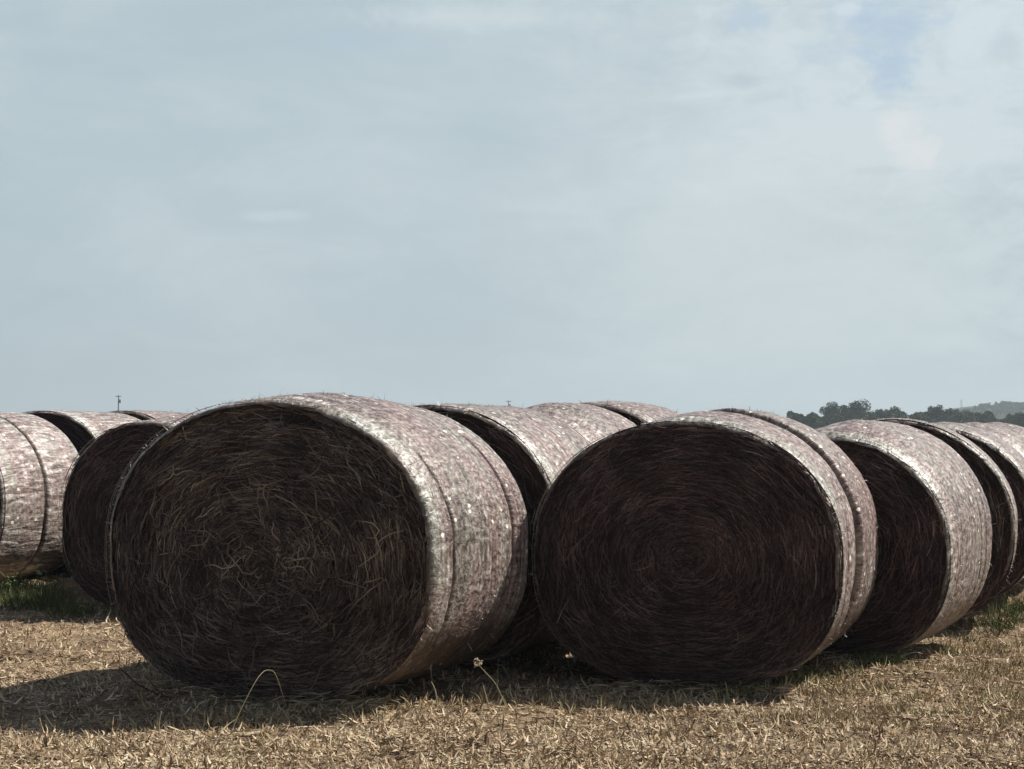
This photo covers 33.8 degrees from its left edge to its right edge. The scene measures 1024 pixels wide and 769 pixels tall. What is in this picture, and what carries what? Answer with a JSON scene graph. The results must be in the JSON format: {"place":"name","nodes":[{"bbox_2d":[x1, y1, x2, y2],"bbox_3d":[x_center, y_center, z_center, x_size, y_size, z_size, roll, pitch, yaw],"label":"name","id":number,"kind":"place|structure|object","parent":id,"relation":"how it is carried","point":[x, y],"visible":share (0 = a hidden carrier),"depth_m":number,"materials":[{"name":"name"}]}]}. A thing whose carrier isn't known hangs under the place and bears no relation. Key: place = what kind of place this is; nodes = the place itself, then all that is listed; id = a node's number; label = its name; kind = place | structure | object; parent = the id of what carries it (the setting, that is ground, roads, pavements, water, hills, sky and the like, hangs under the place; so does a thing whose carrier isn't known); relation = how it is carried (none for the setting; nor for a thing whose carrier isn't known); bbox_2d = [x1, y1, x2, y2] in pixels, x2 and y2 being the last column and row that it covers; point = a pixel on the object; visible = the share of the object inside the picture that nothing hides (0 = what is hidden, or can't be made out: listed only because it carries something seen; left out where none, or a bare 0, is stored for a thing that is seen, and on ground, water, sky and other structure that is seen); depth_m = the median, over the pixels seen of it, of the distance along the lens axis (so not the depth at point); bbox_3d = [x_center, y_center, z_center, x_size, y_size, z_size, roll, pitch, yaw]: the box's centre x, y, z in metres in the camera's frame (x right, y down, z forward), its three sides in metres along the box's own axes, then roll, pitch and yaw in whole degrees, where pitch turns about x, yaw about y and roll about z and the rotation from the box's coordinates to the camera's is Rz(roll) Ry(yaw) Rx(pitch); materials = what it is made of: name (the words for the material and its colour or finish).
{"place":"outdoors","nodes":[
{"label":"outdoors","id":0,"kind":"place"},
{"bbox_2d":[0,572,1023,768],"bbox_3d":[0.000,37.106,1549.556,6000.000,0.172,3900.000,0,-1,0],"label":"ground","id":1,"kind":"structure","parent":0,"point":[407,689],"depth_m":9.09,"materials":[{"name":"beige plant"}]},
{"bbox_2d":[3,570,18,591],"bbox_3d":[-4.381,1.722,14.644,0.189,0.238,0.108,0,-1,0],"label":"leafy weed","id":2,"kind":"object","parent":1,"relation":"on","point":[13,582],"visible":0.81,"depth_m":14.64,"materials":[{"name":"green plant"}]},
{"bbox_2d":[3,583,38,611],"bbox_3d":[-3.871,1.710,13.427,0.374,0.240,0.149,-1,-2,29],"label":"leafy weed","id":3,"kind":"object","parent":1,"relation":"on","point":[16,605],"visible":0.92,"depth_m":13.47,"materials":[{"name":"green plant"}]},
{"bbox_2d":[0,411,78,581],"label":"hay bale","id":4,"kind":"object","parent":1,"relation":"on","point":[37,456],"visible":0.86,"depth_m":15.39},
{"bbox_2d":[36,564,67,593],"bbox_3d":[-4.050,1.712,14.776,0.296,0.300,0.172,1,-2,-37],"label":"leafy weed","id":5,"kind":"object","parent":1,"relation":"on","point":[42,583],"visible":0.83,"depth_m":14.72,"materials":[{"name":"green plant"}]},
{"bbox_2d":[17,409,141,572],"bbox_3d":[-4.489,1.066,17.276,1.736,1.657,1.442,0,-1,19],"label":"hay bale","id":6,"kind":"object","parent":1,"relation":"on","point":[80,429],"visible":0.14,"depth_m":16.70},
{"bbox_2d":[115,395,120,410],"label":"utility pole","id":7,"kind":"object","parent":1,"relation":"on","point":[119,400],"visible":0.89,"depth_m":349.86,"materials":[{"name":"grey metal"}]},
{"bbox_2d":[59,417,185,607],"bbox_3d":[-2.683,1.039,13.824,1.658,1.559,1.440,-1,-1,22],"label":"hay bale","id":8,"kind":"object","parent":1,"relation":"on","point":[102,461],"visible":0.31,"depth_m":13.43},
{"bbox_2d":[119,667,163,696],"bbox_3d":[-1.981,1.600,9.030,0.255,0.189,0.019,0,-1,-18],"label":"twig","id":9,"kind":"object","parent":1,"relation":"on","point":[141,685],"visible":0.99,"depth_m":9.03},
{"bbox_2d":[110,410,195,420],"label":"hay bale","id":10,"kind":"object","parent":1,"relation":"on","point":[142,415],"visible":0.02,"depth_m":18.29},
{"bbox_2d":[144,674,167,696],"bbox_3d":[-1.895,1.623,9.059,0.167,0.139,0.010,0,-1,-19],"label":"twig","id":11,"kind":"object","parent":1,"relation":"on","point":[154,686],"visible":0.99,"depth_m":9.05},
{"bbox_2d":[158,711,161,734],"bbox_3d":[-1.706,1.647,8.164,0.016,0.126,0.009,0,-1,0],"label":"straw stub","id":12,"kind":"object","parent":1,"relation":"on","point":[159,724],"visible":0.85,"depth_m":8.16,"materials":[{"name":"beige plant"}]},
{"bbox_2d":[230,670,286,734],"bbox_3d":[-1.234,1.554,8.258,0.029,0.300,0.384,-1,-2,38],"label":"bent straw","id":13,"kind":"object","parent":1,"relation":"on","point":[248,694],"visible":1,"depth_m":8.20,"materials":[{"name":"beige plant"}]},
{"bbox_2d":[105,392,532,701],"bbox_3d":[-1.087,0.877,9.593,2.202,1.686,1.482,-1,-1,26],"label":"hay bale","id":14,"kind":"object","parent":1,"relation":"on","point":[331,545],"visible":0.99,"depth_m":9.02},
{"bbox_2d":[431,682,437,705],"bbox_3d":[-0.406,1.639,8.865,0.040,0.152,0.010,0,-1,0],"label":"straw stub","id":15,"kind":"object","parent":1,"relation":"on","point":[435,694],"visible":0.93,"depth_m":8.86,"materials":[{"name":"beige plant"}]},
{"bbox_2d":[473,657,505,706],"bbox_3d":[-0.115,1.583,8.855,0.189,0.290,0.054,0,-1,8],"label":"dry weed","id":16,"kind":"object","parent":1,"relation":"on","point":[476,664],"visible":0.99,"depth_m":8.87,"materials":[{"name":"beige plant"}]},
{"bbox_2d":[413,399,590,666],"bbox_3d":[-0.293,0.888,10.836,1.789,1.716,1.405,-1,-1,22],"label":"hay bale","id":17,"kind":"object","parent":1,"relation":"on","point":[534,450],"visible":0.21,"depth_m":10.17},
{"bbox_2d":[81,604,936,714],"bbox_3d":[-1.165,1.708,10.598,6.850,0.144,3.574,-1,-1,28],"label":"fallen hay","id":18,"kind":"object","parent":1,"relation":"on","point":[357,700],"visible":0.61,"depth_m":9.24,"materials":[{"name":"plant"}]},
{"bbox_2d":[0,574,1023,724],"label":"green grass","id":19,"kind":"structure","parent":1,"relation":"on","point":[43,600],"depth_m":12.79,"materials":[{"name":"green plant"}]},
{"bbox_2d":[526,401,636,639],"bbox_3d":[0.201,0.941,11.991,1.791,1.670,1.355,-1,-1,22],"label":"hay bale","id":20,"kind":"object","parent":1,"relation":"on","point":[590,423],"visible":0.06,"depth_m":11.68},
{"bbox_2d":[571,400,679,425],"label":"hay bale","id":21,"kind":"object","parent":1,"relation":"on","point":[636,413],"visible":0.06,"depth_m":12.78},
{"bbox_2d":[530,406,878,688],"bbox_3d":[1.182,0.922,10.081,1.885,1.619,1.522,0,-1,21],"label":"hay bale","id":22,"kind":"object","parent":1,"relation":"on","point":[711,547],"visible":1,"depth_m":9.48},
{"bbox_2d":[725,682,727,702],"bbox_3d":[1.153,1.661,9.064,0.015,0.126,0.011,1,-1,-28],"label":"straw stub","id":23,"kind":"object","parent":1,"relation":"on","point":[726,693],"visible":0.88,"depth_m":9.06,"materials":[{"name":"green plant"}]},
{"bbox_2d":[790,413,803,423],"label":"tree","id":24,"kind":"object","parent":1,"relation":"on","point":[797,417],"visible":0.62,"depth_m":299.33,"materials":[{"name":"green plant"}]},
{"bbox_2d":[803,414,815,425],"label":"tree","id":25,"kind":"object","parent":1,"relation":"on","point":[809,419],"visible":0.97,"depth_m":299.10,"materials":[{"name":"green plant"}]},
{"bbox_2d":[813,419,825,428],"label":"tree","id":26,"kind":"object","parent":1,"relation":"on","point":[820,423],"visible":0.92,"depth_m":309.10,"materials":[{"name":"green plant"}]},
{"bbox_2d":[819,401,841,414],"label":"tree","id":27,"kind":"object","parent":1,"relation":"on","point":[831,408],"visible":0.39,"depth_m":328.94,"materials":[{"name":"green plant"}]},
{"bbox_2d":[839,405,854,416],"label":"tree","id":28,"kind":"object","parent":1,"relation":"on","point":[844,409],"visible":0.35,"depth_m":324.48,"materials":[{"name":"green plant"}]},
{"bbox_2d":[848,399,873,417],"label":"tree","id":29,"kind":"object","parent":1,"relation":"on","point":[859,409],"visible":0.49,"depth_m":329.72,"materials":[{"name":"green plant"}]},
{"bbox_2d":[876,406,900,418],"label":"tree","id":30,"kind":"object","parent":1,"relation":"on","point":[883,414],"visible":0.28,"depth_m":319.82,"materials":[{"name":"green plant"}]},
{"bbox_2d":[786,409,1018,429],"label":"distant trees","id":31,"kind":"object","parent":1,"relation":"on","point":[832,417],"visible":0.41,"depth_m":311.16,"materials":[{"name":"green plant"}]},
{"bbox_2d":[896,410,909,416],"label":"tree","id":32,"kind":"object","parent":1,"relation":"on","point":[903,414],"visible":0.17,"depth_m":314.57,"materials":[{"name":"green plant"}]},
{"bbox_2d":[815,418,991,658],"bbox_3d":[2.205,0.982,11.192,1.756,1.546,1.459,-1,-1,27],"label":"hay bale","id":33,"kind":"object","parent":1,"relation":"on","point":[934,525],"visible":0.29,"depth_m":10.47},
{"bbox_2d":[911,413,924,420],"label":"tree","id":34,"kind":"object","parent":1,"relation":"on","point":[919,417],"visible":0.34,"depth_m":309.25,"materials":[{"name":"green plant"}]},
{"bbox_2d":[927,404,945,419],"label":"tree","id":35,"kind":"object","parent":1,"relation":"on","point":[937,412],"visible":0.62,"depth_m":319.18,"materials":[{"name":"green plant"}]},
{"bbox_2d":[870,416,1020,619],"bbox_3d":[2.942,1.012,12.863,1.829,1.564,1.290,0,-1,17],"label":"hay bale","id":36,"kind":"object","parent":1,"relation":"on","point":[990,476],"visible":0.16,"depth_m":12.18},
{"bbox_2d":[945,408,960,416],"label":"tree","id":37,"kind":"object","parent":1,"relation":"on","point":[950,412],"visible":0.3,"depth_m":329.26,"materials":[{"name":"green plant"}]},
{"bbox_2d":[952,409,973,418],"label":"tree","id":38,"kind":"object","parent":1,"relation":"on","point":[957,415],"visible":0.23,"depth_m":323.98,"materials":[{"name":"green plant"}]},
{"bbox_2d":[933,420,1023,596],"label":"hay bale","id":39,"kind":"object","parent":1,"relation":"on","point":[1007,459],"visible":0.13,"depth_m":13.59},
{"bbox_2d":[974,412,987,422],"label":"tree","id":40,"kind":"object","parent":1,"relation":"on","point":[979,414],"visible":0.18,"depth_m":314.57,"materials":[{"name":"green plant"}]},
{"bbox_2d":[962,421,1023,456],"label":"hay bale","id":41,"kind":"object","parent":1,"relation":"on","point":[1013,439],"visible":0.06,"depth_m":15.13},
{"bbox_2d":[985,422,1023,436],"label":"hay bale","id":42,"kind":"object","parent":1,"relation":"on","point":[1019,430],"visible":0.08,"depth_m":16.46},
{"bbox_2d":[1008,412,1023,426],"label":"tree","id":43,"kind":"object","parent":1,"relation":"on","point":[1017,418],"visible":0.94,"depth_m":298.65,"materials":[{"name":"green plant"}]},
{"bbox_2d":[0,0,1023,416],"label":"sky","id":44,"kind":"structure","parent":0,"point":[780,207],"materials":[{"name":"blue"}]},
{"bbox_2d":[912,406,1023,419],"bbox_3d":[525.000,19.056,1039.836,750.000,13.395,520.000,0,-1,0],"label":"hills","id":45,"kind":"structure","parent":0,"point":[1001,416],"depth_m":911.15,"materials":[{"name":"green plant"}]},
{"bbox_2d":[956,401,1023,417],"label":"hillside scrub","id":46,"kind":"object","parent":45,"relation":"on","point":[1011,408],"visible":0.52,"depth_m":878.47,"materials":[{"name":"green plant"}]}
]}

